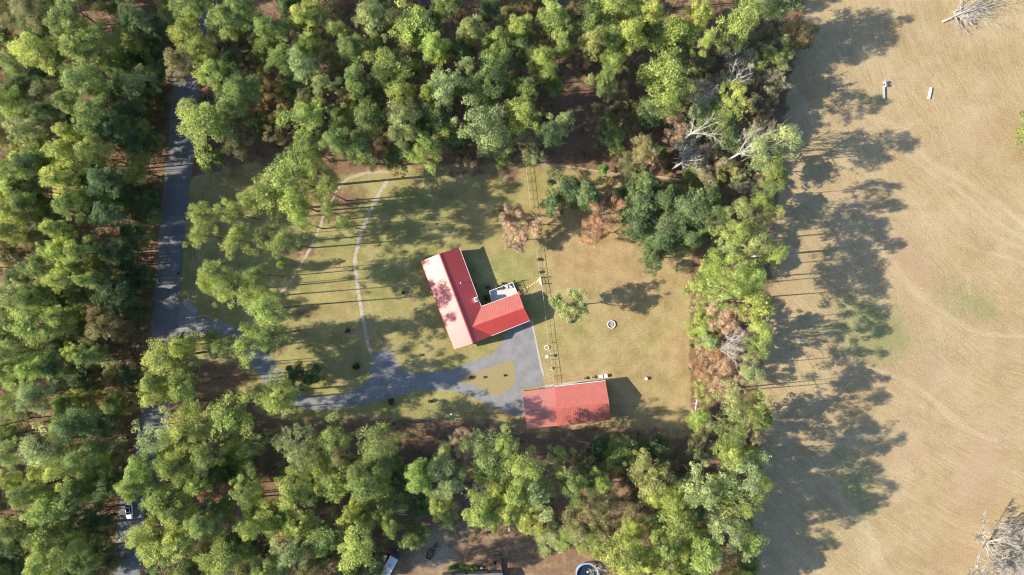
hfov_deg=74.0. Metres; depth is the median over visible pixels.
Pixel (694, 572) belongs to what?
pine tree
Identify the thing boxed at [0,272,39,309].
pine tree
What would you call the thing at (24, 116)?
pine tree
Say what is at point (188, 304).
gravel apron
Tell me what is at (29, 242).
pine tree
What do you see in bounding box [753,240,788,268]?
pine tree
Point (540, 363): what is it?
pavement
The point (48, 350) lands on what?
broadleaf tree
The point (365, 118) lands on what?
pine tree
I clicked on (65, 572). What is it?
broadleaf tree
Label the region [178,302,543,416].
driveway
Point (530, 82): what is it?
pine tree
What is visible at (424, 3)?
shed
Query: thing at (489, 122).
pine tree
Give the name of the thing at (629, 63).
autumn tree
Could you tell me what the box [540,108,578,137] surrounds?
pine tree
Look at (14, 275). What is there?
pine tree
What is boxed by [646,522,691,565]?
pine tree
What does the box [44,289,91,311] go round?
broadleaf tree
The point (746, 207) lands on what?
pine tree
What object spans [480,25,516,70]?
pine tree
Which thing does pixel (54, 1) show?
pine tree
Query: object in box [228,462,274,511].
pine tree
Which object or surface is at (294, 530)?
pine tree
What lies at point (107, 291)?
pine tree
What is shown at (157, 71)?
broadleaf tree
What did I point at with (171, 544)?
pine tree
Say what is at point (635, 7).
pine tree
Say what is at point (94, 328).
pine tree
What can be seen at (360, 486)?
pine tree
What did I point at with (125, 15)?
pine tree
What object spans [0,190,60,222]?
pine tree
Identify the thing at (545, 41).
autumn tree
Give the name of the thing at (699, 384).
autumn tree
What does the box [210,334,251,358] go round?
pine tree
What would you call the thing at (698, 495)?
pine tree
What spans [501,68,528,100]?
pine tree
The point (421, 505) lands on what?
broadleaf tree
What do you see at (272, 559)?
pine tree
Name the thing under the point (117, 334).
pine tree
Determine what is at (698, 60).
broadleaf tree
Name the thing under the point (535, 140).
autumn tree
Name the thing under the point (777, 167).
broadleaf tree
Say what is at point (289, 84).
broadleaf tree
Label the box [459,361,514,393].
lawn island
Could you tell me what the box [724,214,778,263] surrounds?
pine tree
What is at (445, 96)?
pine tree
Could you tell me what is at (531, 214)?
rail fence
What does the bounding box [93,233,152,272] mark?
pine tree
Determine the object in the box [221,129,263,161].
pine tree
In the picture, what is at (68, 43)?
pine tree
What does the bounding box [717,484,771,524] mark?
pine tree
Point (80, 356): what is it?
pine tree
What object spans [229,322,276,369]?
pine tree
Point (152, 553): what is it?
pine tree
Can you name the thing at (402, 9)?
autumn tree
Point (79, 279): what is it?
pine tree
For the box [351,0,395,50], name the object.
pine tree
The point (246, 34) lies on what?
broadleaf tree
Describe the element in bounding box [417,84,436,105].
pine tree
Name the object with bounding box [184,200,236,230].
pine tree
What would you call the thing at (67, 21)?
pine tree
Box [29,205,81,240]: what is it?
pine tree
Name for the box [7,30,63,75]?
pine tree
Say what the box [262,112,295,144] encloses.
autumn tree
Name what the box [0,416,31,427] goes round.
pine tree
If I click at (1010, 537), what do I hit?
dead tree
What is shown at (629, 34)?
pine tree
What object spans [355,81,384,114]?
pine tree
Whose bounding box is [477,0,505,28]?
pine tree
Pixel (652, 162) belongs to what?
autumn tree
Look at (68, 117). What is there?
broadleaf tree
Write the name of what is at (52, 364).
pine tree
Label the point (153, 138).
broadleaf tree
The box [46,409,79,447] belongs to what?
broadleaf tree
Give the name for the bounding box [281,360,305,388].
broadleaf tree
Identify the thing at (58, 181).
pine tree
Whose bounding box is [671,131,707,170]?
bare tree
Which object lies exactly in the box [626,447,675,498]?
pine tree
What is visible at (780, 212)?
pine tree
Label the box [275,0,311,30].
broadleaf tree
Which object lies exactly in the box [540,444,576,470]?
pine tree
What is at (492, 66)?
pine tree
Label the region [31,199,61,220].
broadleaf tree
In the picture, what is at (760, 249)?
bare tree
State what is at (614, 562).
pine tree
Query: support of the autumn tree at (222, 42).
on the ground
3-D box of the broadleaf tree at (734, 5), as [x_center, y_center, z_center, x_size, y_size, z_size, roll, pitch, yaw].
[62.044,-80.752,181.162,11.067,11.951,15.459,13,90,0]
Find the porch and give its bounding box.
[487,556,501,570]
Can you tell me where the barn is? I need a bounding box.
[522,380,610,429]
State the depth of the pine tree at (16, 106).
166.96 m
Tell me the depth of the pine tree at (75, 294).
172.93 m
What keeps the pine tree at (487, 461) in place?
on the ground
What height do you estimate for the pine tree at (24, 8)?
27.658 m
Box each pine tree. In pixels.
[0,0,25,34]
[0,48,31,76]
[0,72,53,105]
[0,83,60,119]
[0,115,24,158]
[0,151,39,192]
[0,183,17,204]
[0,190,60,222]
[0,213,47,246]
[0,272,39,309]
[0,304,42,342]
[0,338,41,372]
[0,356,18,384]
[0,382,65,422]
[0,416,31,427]
[0,436,50,468]
[0,463,25,490]
[0,513,28,545]
[0,527,16,555]
[1,116,48,148]
[3,260,35,295]
[3,296,87,363]
[4,172,60,198]
[5,475,74,510]
[7,0,57,34]
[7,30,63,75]
[7,283,78,311]
[8,187,74,222]
[9,152,75,185]
[9,223,59,248]
[10,503,41,536]
[12,353,70,382]
[13,249,59,295]
[14,109,53,136]
[14,380,71,415]
[14,420,90,469]
[15,78,50,102]
[16,12,53,41]
[18,509,82,563]
[19,133,68,165]
[19,483,81,527]
[20,78,68,112]
[22,531,97,574]
[24,455,49,483]
[25,180,74,216]
[27,100,64,125]
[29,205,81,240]
[30,154,64,178]
[35,235,93,276]
[37,11,66,44]
[37,134,109,170]
[38,155,91,199]
[38,217,112,240]
[38,296,100,333]
[38,348,107,395]
[39,0,121,50]
[39,267,115,293]
[41,448,98,491]
[46,0,99,25]
[46,520,113,574]
[50,89,102,117]
[50,121,119,149]
[51,184,119,227]
[51,406,104,443]
[52,478,115,522]
[57,27,123,75]
[57,60,125,104]
[59,339,122,362]
[60,436,129,475]
[61,255,90,290]
[61,466,119,499]
[61,542,102,574]
[63,234,106,272]
[63,268,92,306]
[67,269,108,289]
[70,93,120,146]
[71,132,135,171]
[71,342,139,368]
[73,163,111,201]
[80,436,129,476]
[82,425,133,455]
[83,303,147,340]
[84,260,128,297]
[85,165,142,198]
[87,193,149,228]
[87,273,150,317]
[88,17,129,56]
[88,454,123,482]
[89,406,138,438]
[92,112,139,147]
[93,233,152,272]
[94,53,126,77]
[95,295,139,331]
[106,69,151,97]
[109,319,146,342]
[110,0,172,47]
[111,91,165,125]
[112,470,157,504]
[114,63,166,104]
[118,127,163,169]
[118,509,182,550]
[122,153,160,184]
[123,452,158,485]
[125,116,162,140]
[130,417,192,458]
[134,510,188,570]
[136,367,192,396]
[136,383,197,421]
[136,469,195,524]
[140,330,204,389]
[144,558,185,574]
[152,445,209,487]
[155,486,214,533]
[160,430,187,461]
[160,514,215,562]
[162,44,213,86]
[163,396,213,452]
[163,558,199,574]
[165,11,213,58]
[167,0,221,28]
[167,335,219,359]
[168,360,221,389]
[168,376,220,405]
[169,330,192,343]
[175,95,240,166]
[180,553,205,574]
[182,36,236,84]
[182,217,225,247]
[182,460,215,495]
[183,495,239,541]
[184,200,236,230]
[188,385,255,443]
[188,441,232,472]
[191,550,233,574]
[192,523,255,574]
[193,58,238,92]
[194,537,225,563]
[195,275,239,307]
[196,270,262,308]
[197,259,240,286]
[197,458,228,486]
[203,0,251,46]
[205,492,241,522]
[206,196,259,224]
[210,82,250,111]
[210,93,262,131]
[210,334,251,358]
[215,48,246,80]
[218,220,271,262]
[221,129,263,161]
[221,524,244,555]
[222,0,263,31]
[222,69,270,114]
[228,278,279,310]
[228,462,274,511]
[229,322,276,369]
[230,428,278,467]
[230,532,265,559]
[230,552,262,574]
[232,503,275,540]
[235,189,280,214]
[237,265,283,286]
[243,317,299,357]
[245,290,297,326]
[245,540,289,574]
[246,176,292,220]
[246,524,279,558]
[248,36,274,66]
[249,220,289,256]
[251,377,303,417]
[252,496,292,540]
[253,14,291,53]
[258,141,313,201]
[264,43,294,76]
[265,223,319,259]
[265,366,289,398]
[269,521,316,571]
[270,422,326,474]
[272,462,323,520]
[275,550,296,574]
[276,98,326,147]
[276,181,317,224]
[276,261,288,269]
[277,505,323,539]
[287,0,331,46]
[287,44,325,89]
[289,204,323,247]
[289,555,325,574]
[294,32,329,67]
[294,84,325,114]
[294,519,324,559]
[296,127,331,162]
[298,482,325,510]
[300,147,336,196]
[301,444,330,471]
[306,509,350,557]
[310,168,347,208]
[311,71,340,105]
[312,455,355,502]
[314,195,342,226]
[314,411,353,466]
[318,127,353,158]
[323,18,352,43]
[325,498,352,527]
[326,101,355,132]
[327,61,372,103]
[327,439,356,467]
[330,85,366,118]
[334,213,362,233]
[335,31,368,73]
[336,489,366,524]
[337,515,378,574]
[344,456,392,504]
[346,93,386,141]
[346,131,378,172]
[346,494,382,536]
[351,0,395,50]
[354,421,408,463]
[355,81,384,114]
[357,45,426,94]
[364,561,385,574]
[365,31,390,62]
[367,0,399,21]
[371,486,407,527]
[372,475,394,502]
[379,71,417,111]
[381,502,403,540]
[384,97,423,149]
[387,0,442,53]
[389,38,422,68]
[393,67,421,97]
[396,131,424,163]
[401,124,449,176]
[404,456,437,495]
[408,112,433,139]
[416,94,454,135]
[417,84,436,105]
[418,30,452,63]
[419,8,443,36]
[425,64,466,112]
[425,456,467,500]
[426,490,458,523]
[427,46,450,71]
[429,0,462,40]
[431,440,463,472]
[436,509,458,532]
[444,83,511,153]
[447,35,477,75]
[454,13,487,59]
[454,56,474,79]
[458,428,512,487]
[461,487,500,527]
[466,41,513,98]
[466,82,496,115]
[468,452,501,487]
[475,132,515,158]
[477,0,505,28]
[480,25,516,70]
[481,462,521,505]
[488,149,511,169]
[492,424,519,462]
[494,119,534,165]
[495,491,527,525]
[500,469,527,513]
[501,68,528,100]
[502,425,549,482]
[503,13,536,52]
[503,84,542,134]
[504,31,543,74]
[510,463,556,522]
[518,74,540,101]
[522,44,559,85]
[524,140,548,164]
[532,119,565,149]
[534,0,576,51]
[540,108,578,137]
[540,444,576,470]
[543,74,563,98]
[552,30,574,72]
[552,463,596,508]
[567,0,606,36]
[573,24,607,71]
[576,461,598,496]
[583,66,618,102]
[586,488,618,513]
[589,0,638,25]
[589,16,628,66]
[590,466,613,493]
[590,527,652,574]
[600,52,627,84]
[610,18,648,60]
[615,517,648,542]
[623,448,648,470]
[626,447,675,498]
[627,0,652,17]
[629,10,653,41]
[630,133,660,168]
[634,0,664,27]
[634,33,701,109]
[640,18,662,54]
[642,507,670,538]
[645,479,688,514]
[646,490,701,548]
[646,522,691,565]
[646,536,680,574]
[647,11,700,60]
[656,86,690,119]
[662,543,695,569]
[663,40,690,59]
[672,555,689,574]
[672,562,700,574]
[676,449,736,508]
[676,520,724,574]
[677,490,706,526]
[682,0,714,37]
[682,559,715,574]
[687,29,723,67]
[698,202,739,238]
[701,500,750,562]
[703,31,737,62]
[704,91,736,135]
[704,265,753,313]
[705,376,747,429]
[708,218,752,246]
[708,436,744,473]
[710,400,752,450]
[711,0,758,54]
[712,195,752,219]
[713,247,752,285]
[716,449,771,498]
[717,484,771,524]
[719,77,749,120]
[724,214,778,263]
[729,126,771,183]
[729,277,778,320]
[732,254,772,304]
[733,0,773,34]
[733,519,770,557]
[735,334,771,364]
[735,353,765,392]
[737,303,774,345]
[739,388,777,415]
[741,455,774,492]
[742,179,778,200]
[752,0,802,30]
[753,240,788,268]
[757,123,804,161]
[760,205,785,222]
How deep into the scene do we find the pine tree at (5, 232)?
163.23 m
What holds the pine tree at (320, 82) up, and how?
on the ground
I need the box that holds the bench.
[927,87,931,98]
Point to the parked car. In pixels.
(129, 511)
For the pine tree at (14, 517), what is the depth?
170.99 m
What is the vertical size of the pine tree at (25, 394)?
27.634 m
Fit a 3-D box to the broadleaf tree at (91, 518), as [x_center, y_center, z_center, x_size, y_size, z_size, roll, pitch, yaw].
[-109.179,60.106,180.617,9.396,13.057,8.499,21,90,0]
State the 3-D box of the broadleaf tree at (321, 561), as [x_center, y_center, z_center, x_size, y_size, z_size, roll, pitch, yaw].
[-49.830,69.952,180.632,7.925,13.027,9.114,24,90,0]
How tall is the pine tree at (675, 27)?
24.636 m
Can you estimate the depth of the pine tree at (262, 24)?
163.95 m
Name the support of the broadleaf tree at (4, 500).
on the ground
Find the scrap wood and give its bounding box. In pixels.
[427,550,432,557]
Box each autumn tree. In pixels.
[197,479,231,502]
[207,35,232,54]
[216,36,255,71]
[226,118,247,142]
[241,60,269,84]
[243,81,274,117]
[253,80,295,125]
[254,65,289,97]
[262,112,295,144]
[269,21,302,56]
[305,116,332,140]
[310,0,336,17]
[316,0,344,35]
[340,12,365,37]
[372,124,398,152]
[375,15,398,43]
[390,0,411,15]
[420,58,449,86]
[445,139,479,171]
[447,426,480,459]
[454,8,471,25]
[491,96,511,119]
[499,202,522,228]
[502,224,529,253]
[503,204,544,241]
[515,0,549,32]
[516,113,544,144]
[533,27,555,49]
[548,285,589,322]
[559,490,607,543]
[562,0,586,20]
[563,44,594,74]
[579,219,609,247]
[585,102,613,130]
[587,188,625,229]
[591,489,641,546]
[601,77,632,114]
[607,98,645,138]
[620,42,647,75]
[642,147,660,165]
[661,110,694,143]
[670,120,709,166]
[685,423,720,461]
[688,341,726,387]
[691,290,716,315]
[691,379,714,404]
[694,72,733,115]
[694,140,732,185]
[706,298,738,331]
[707,358,746,394]
[712,547,731,574]
[715,155,741,181]
[719,46,761,88]
[721,307,758,344]
[726,339,756,366]
[727,32,762,62]
[728,169,753,193]
[732,92,768,134]
[735,419,768,446]
[738,66,757,93]
[739,42,780,73]
[744,104,776,133]
[745,20,779,60]
[747,80,779,112]
[748,207,777,230]
[752,166,771,190]
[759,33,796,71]
[760,68,790,95]
[760,317,777,335]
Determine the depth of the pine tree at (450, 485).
164.06 m
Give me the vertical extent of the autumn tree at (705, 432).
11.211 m
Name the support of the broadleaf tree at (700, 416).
on the ground
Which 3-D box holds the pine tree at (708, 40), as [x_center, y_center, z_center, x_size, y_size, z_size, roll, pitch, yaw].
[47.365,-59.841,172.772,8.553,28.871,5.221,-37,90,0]
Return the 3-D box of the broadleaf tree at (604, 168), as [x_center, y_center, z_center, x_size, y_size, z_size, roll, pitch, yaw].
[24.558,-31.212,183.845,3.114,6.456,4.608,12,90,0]
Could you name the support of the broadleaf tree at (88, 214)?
on the ground
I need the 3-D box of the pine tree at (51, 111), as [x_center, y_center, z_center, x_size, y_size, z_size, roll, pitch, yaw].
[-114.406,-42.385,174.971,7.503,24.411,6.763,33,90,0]
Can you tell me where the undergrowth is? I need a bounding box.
[0,0,797,574]
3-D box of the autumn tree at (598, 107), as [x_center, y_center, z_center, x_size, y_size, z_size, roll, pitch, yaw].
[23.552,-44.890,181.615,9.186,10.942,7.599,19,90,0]
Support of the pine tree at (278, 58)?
on the ground
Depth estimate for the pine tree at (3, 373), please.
170.41 m
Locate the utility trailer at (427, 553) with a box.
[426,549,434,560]
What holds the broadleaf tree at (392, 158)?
on the ground
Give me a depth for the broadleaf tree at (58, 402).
175.47 m
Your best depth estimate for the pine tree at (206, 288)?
164.44 m
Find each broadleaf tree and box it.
[0,14,24,61]
[0,129,31,165]
[0,233,31,274]
[0,301,26,321]
[0,328,41,351]
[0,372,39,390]
[0,417,31,448]
[0,475,24,514]
[0,541,31,571]
[0,555,23,574]
[2,466,44,493]
[3,533,30,563]
[10,551,45,574]
[21,170,50,200]
[22,340,45,370]
[23,63,75,98]
[23,283,70,310]
[26,474,57,496]
[30,222,63,253]
[31,29,57,60]
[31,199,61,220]
[36,346,63,362]
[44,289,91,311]
[45,327,81,362]
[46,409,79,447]
[46,442,82,468]
[48,389,86,423]
[49,14,92,55]
[49,47,75,77]
[57,562,77,574]
[59,304,89,329]
[60,56,88,80]
[61,503,90,538]
[63,344,104,395]
[64,100,102,133]
[65,384,103,412]
[67,513,114,553]
[71,315,109,345]
[75,111,99,151]
[75,454,105,487]
[78,184,108,210]
[78,203,118,227]
[79,502,121,530]
[79,540,115,567]
[81,78,116,100]
[82,550,121,574]
[83,478,101,502]
[88,244,118,278]
[92,466,123,505]
[94,0,123,16]
[96,78,127,111]
[96,184,132,210]
[99,381,140,417]
[99,539,131,572]
[101,351,132,388]
[101,434,139,471]
[108,98,137,133]
[108,179,158,207]
[112,239,147,258]
[113,20,159,65]
[113,241,150,276]
[115,275,156,313]
[116,48,144,73]
[116,361,144,386]
[119,213,156,253]
[120,296,150,329]
[121,263,157,288]
[125,43,164,72]
[129,183,164,227]
[131,78,169,118]
[138,126,170,151]
[139,54,183,93]
[141,13,176,49]
[152,0,166,5]
[155,0,196,44]
[183,440,208,466]
[198,143,226,173]
[202,329,219,343]
[211,461,253,484]
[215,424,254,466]
[230,11,268,42]
[230,440,260,492]
[242,486,274,519]
[246,30,269,61]
[251,106,294,138]
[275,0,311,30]
[275,447,309,486]
[278,71,311,104]
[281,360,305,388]
[291,564,328,574]
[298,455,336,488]
[301,364,324,386]
[309,537,337,570]
[316,39,357,82]
[327,535,357,565]
[334,561,359,574]
[355,542,387,574]
[363,446,404,479]
[369,107,398,135]
[382,144,409,178]
[382,464,411,500]
[394,519,432,549]
[406,489,448,517]
[436,122,475,153]
[453,75,484,100]
[484,0,526,8]
[485,513,502,533]
[486,118,514,148]
[494,5,525,31]
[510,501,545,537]
[517,0,544,5]
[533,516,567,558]
[538,183,565,221]
[546,169,583,209]
[556,523,587,552]
[568,442,604,480]
[571,177,602,214]
[575,0,607,12]
[575,531,607,558]
[582,431,609,463]
[592,112,625,155]
[596,163,608,178]
[598,432,641,474]
[613,207,652,242]
[614,146,639,178]
[616,175,659,240]
[623,178,681,219]
[627,164,659,197]
[629,92,679,129]
[632,542,656,574]
[635,429,675,464]
[636,226,680,274]
[637,474,667,513]
[638,245,662,276]
[647,207,696,248]
[655,145,667,157]
[655,226,707,254]
[660,186,725,231]
[679,47,716,78]
[681,522,711,543]
[682,159,708,190]
[682,248,727,294]
[683,306,723,339]
[684,89,721,141]
[685,405,713,442]
[688,478,730,517]
[693,328,722,350]
[695,178,722,210]
[703,108,744,160]
[708,221,743,267]
[711,473,737,506]
[722,561,761,574]
[727,0,747,11]
[730,534,759,571]
[738,444,765,472]
[742,191,775,218]
[744,400,774,433]
[753,152,789,194]
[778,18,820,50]
[1013,111,1023,150]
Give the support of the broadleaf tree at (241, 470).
on the ground
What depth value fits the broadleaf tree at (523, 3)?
179.71 m
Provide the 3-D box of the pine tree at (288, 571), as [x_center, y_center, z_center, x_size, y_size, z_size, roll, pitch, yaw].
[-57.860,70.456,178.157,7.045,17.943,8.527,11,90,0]
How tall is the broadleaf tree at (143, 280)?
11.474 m
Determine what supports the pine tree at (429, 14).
on the ground
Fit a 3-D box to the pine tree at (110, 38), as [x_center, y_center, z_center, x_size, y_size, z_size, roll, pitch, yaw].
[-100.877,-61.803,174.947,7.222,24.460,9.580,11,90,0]
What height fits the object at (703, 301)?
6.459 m
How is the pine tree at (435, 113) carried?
on the ground
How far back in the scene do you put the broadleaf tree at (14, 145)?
178.84 m
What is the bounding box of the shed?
[420,0,435,6]
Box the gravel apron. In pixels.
[182,300,197,313]
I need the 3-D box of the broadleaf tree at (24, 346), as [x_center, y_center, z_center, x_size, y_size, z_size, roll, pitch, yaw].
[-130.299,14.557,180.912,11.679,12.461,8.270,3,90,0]
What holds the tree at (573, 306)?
on the ground
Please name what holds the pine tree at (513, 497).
on the ground
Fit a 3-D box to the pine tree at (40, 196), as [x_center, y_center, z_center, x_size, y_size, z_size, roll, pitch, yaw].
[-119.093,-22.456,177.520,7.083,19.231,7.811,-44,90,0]
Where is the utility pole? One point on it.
(197, 316)
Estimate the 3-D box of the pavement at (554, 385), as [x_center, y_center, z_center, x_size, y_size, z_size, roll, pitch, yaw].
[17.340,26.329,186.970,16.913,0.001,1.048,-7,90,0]
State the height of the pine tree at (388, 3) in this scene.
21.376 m
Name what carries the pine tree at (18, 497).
on the ground
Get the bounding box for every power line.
[187,19,208,310]
[190,29,211,316]
[194,2,216,313]
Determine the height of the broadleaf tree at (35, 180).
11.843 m
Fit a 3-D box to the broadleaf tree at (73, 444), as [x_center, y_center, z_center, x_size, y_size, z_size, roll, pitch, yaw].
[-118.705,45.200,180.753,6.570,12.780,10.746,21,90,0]
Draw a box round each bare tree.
[464,479,492,507]
[588,562,606,574]
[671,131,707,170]
[671,132,698,166]
[684,75,718,110]
[686,110,726,146]
[716,59,752,101]
[718,325,748,370]
[722,329,748,356]
[727,117,789,160]
[733,127,771,153]
[740,232,781,258]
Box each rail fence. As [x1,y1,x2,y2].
[526,170,539,274]
[541,285,553,380]
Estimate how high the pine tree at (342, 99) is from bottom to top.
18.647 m
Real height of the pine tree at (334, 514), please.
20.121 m
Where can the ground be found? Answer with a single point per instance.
(892, 368)
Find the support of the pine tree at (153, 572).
on the ground
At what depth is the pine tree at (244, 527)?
163.45 m
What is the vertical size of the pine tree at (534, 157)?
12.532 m
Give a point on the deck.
(496, 294)
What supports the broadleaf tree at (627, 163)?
on the ground
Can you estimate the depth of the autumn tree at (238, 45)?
181.41 m
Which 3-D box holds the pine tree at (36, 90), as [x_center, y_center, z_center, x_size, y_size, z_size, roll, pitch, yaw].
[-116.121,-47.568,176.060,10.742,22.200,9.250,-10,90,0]
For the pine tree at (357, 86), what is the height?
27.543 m
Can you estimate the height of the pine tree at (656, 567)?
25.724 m
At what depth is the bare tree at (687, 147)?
177.17 m
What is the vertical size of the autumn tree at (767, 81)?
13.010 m
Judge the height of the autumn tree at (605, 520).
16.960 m
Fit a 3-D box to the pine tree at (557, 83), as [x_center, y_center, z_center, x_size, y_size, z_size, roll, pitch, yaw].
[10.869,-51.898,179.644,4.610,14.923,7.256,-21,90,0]
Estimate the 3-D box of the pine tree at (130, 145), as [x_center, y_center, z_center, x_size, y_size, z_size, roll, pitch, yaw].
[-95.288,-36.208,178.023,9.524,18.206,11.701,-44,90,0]
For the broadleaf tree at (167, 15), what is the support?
on the ground
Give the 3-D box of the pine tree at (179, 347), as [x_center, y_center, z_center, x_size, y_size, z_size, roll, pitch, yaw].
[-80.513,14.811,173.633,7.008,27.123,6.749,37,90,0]
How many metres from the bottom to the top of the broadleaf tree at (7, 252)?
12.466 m
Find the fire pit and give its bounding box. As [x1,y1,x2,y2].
[607,320,615,328]
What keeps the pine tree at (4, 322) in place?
on the ground
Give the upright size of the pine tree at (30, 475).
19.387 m
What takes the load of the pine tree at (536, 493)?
on the ground
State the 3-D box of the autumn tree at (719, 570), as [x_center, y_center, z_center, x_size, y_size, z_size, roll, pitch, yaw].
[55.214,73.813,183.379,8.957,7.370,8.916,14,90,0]
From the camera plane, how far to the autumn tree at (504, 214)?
176.62 m
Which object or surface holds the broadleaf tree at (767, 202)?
on the ground
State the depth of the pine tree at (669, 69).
166.27 m
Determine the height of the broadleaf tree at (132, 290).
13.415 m
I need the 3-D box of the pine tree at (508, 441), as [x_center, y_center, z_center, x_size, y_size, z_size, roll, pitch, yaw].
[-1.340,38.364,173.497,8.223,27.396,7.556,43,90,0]
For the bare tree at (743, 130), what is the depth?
172.83 m
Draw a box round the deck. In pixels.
[489,282,516,301]
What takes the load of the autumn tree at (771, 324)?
on the ground
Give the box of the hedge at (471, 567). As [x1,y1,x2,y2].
[447,564,476,571]
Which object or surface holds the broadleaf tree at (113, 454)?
on the ground
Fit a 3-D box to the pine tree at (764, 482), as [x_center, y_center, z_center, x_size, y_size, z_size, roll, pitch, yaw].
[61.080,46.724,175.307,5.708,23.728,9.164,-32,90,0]
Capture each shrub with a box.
[352,362,359,369]
[387,398,393,404]
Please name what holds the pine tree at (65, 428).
on the ground
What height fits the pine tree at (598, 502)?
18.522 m
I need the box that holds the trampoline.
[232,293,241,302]
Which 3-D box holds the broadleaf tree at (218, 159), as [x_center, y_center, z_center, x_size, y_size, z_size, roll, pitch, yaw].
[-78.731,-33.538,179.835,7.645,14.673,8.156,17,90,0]
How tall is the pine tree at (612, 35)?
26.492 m
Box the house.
[421,248,529,348]
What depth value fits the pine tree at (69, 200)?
165.99 m
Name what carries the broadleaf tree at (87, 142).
on the ground
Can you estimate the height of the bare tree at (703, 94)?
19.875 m
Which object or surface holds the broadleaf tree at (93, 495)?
on the ground
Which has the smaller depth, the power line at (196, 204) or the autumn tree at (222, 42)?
the power line at (196, 204)
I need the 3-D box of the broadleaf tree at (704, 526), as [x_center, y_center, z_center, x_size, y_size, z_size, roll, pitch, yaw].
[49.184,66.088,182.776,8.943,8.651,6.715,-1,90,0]
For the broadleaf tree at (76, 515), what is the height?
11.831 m
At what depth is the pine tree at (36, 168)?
166.73 m
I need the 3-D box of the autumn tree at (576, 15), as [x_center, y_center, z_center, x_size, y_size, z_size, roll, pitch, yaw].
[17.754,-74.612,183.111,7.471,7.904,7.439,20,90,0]
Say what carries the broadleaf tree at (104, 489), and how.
on the ground
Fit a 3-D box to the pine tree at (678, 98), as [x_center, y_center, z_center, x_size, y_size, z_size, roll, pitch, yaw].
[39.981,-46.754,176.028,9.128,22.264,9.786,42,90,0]
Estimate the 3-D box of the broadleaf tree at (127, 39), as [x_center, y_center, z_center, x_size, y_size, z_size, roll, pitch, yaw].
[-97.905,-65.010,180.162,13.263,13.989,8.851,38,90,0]
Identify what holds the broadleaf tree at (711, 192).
on the ground
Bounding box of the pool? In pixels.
[576,562,600,574]
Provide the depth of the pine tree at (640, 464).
164.44 m
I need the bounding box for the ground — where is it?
[0,0,1023,574]
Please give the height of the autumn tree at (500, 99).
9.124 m
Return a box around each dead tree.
[968,510,1023,574]
[992,516,1023,574]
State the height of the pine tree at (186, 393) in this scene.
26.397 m
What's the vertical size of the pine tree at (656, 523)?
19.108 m
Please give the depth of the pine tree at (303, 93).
168.06 m
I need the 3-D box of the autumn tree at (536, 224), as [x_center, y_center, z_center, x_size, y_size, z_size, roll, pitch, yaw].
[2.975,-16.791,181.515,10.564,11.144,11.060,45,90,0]
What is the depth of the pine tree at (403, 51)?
169.57 m
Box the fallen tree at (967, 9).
[941,0,1016,36]
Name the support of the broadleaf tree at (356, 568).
on the ground
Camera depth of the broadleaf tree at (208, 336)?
182.27 m
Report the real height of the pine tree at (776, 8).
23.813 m
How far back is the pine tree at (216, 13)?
164.84 m
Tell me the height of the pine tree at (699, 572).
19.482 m
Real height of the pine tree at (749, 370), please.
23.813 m
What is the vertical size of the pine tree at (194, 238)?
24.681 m
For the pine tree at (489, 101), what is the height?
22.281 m
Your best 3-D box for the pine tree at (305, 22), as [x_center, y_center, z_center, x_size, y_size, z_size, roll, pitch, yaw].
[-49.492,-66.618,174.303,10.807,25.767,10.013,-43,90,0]
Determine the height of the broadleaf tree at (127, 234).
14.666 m
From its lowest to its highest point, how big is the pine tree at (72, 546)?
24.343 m
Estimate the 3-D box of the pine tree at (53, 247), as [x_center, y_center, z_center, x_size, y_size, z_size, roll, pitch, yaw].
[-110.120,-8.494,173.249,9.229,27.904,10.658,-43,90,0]
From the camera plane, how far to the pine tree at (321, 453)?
169.43 m
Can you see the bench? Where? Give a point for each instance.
(930, 91)
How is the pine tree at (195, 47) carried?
on the ground
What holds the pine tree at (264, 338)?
on the ground
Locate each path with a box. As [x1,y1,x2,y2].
[269,170,389,302]
[353,178,388,353]
[531,163,683,179]
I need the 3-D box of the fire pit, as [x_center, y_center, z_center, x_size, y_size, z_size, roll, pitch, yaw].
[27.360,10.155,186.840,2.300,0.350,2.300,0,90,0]
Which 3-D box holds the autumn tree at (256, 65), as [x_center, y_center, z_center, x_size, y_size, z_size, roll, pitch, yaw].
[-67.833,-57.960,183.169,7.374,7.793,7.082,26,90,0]
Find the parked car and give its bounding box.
[125,502,133,518]
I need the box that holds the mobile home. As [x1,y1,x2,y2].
[442,570,502,574]
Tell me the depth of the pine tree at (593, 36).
162.92 m
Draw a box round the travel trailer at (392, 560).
[383,548,400,574]
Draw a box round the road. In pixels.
[113,0,207,574]
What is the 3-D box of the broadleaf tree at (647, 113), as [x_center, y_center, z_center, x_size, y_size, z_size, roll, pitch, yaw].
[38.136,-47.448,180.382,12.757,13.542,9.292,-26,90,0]
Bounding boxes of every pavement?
[530,320,544,375]
[545,379,605,387]
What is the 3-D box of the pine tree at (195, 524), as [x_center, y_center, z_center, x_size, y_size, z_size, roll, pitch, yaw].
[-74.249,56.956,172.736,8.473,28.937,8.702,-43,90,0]
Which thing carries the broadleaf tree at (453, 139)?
on the ground
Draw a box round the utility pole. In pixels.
[187,315,208,323]
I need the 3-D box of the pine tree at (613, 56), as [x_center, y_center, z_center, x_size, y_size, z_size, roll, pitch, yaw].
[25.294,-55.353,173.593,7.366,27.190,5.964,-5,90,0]
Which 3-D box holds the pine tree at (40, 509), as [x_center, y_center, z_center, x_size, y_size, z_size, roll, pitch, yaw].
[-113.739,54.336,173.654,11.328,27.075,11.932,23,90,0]
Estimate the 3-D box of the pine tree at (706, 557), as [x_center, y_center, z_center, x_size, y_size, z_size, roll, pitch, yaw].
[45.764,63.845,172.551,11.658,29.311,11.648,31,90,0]

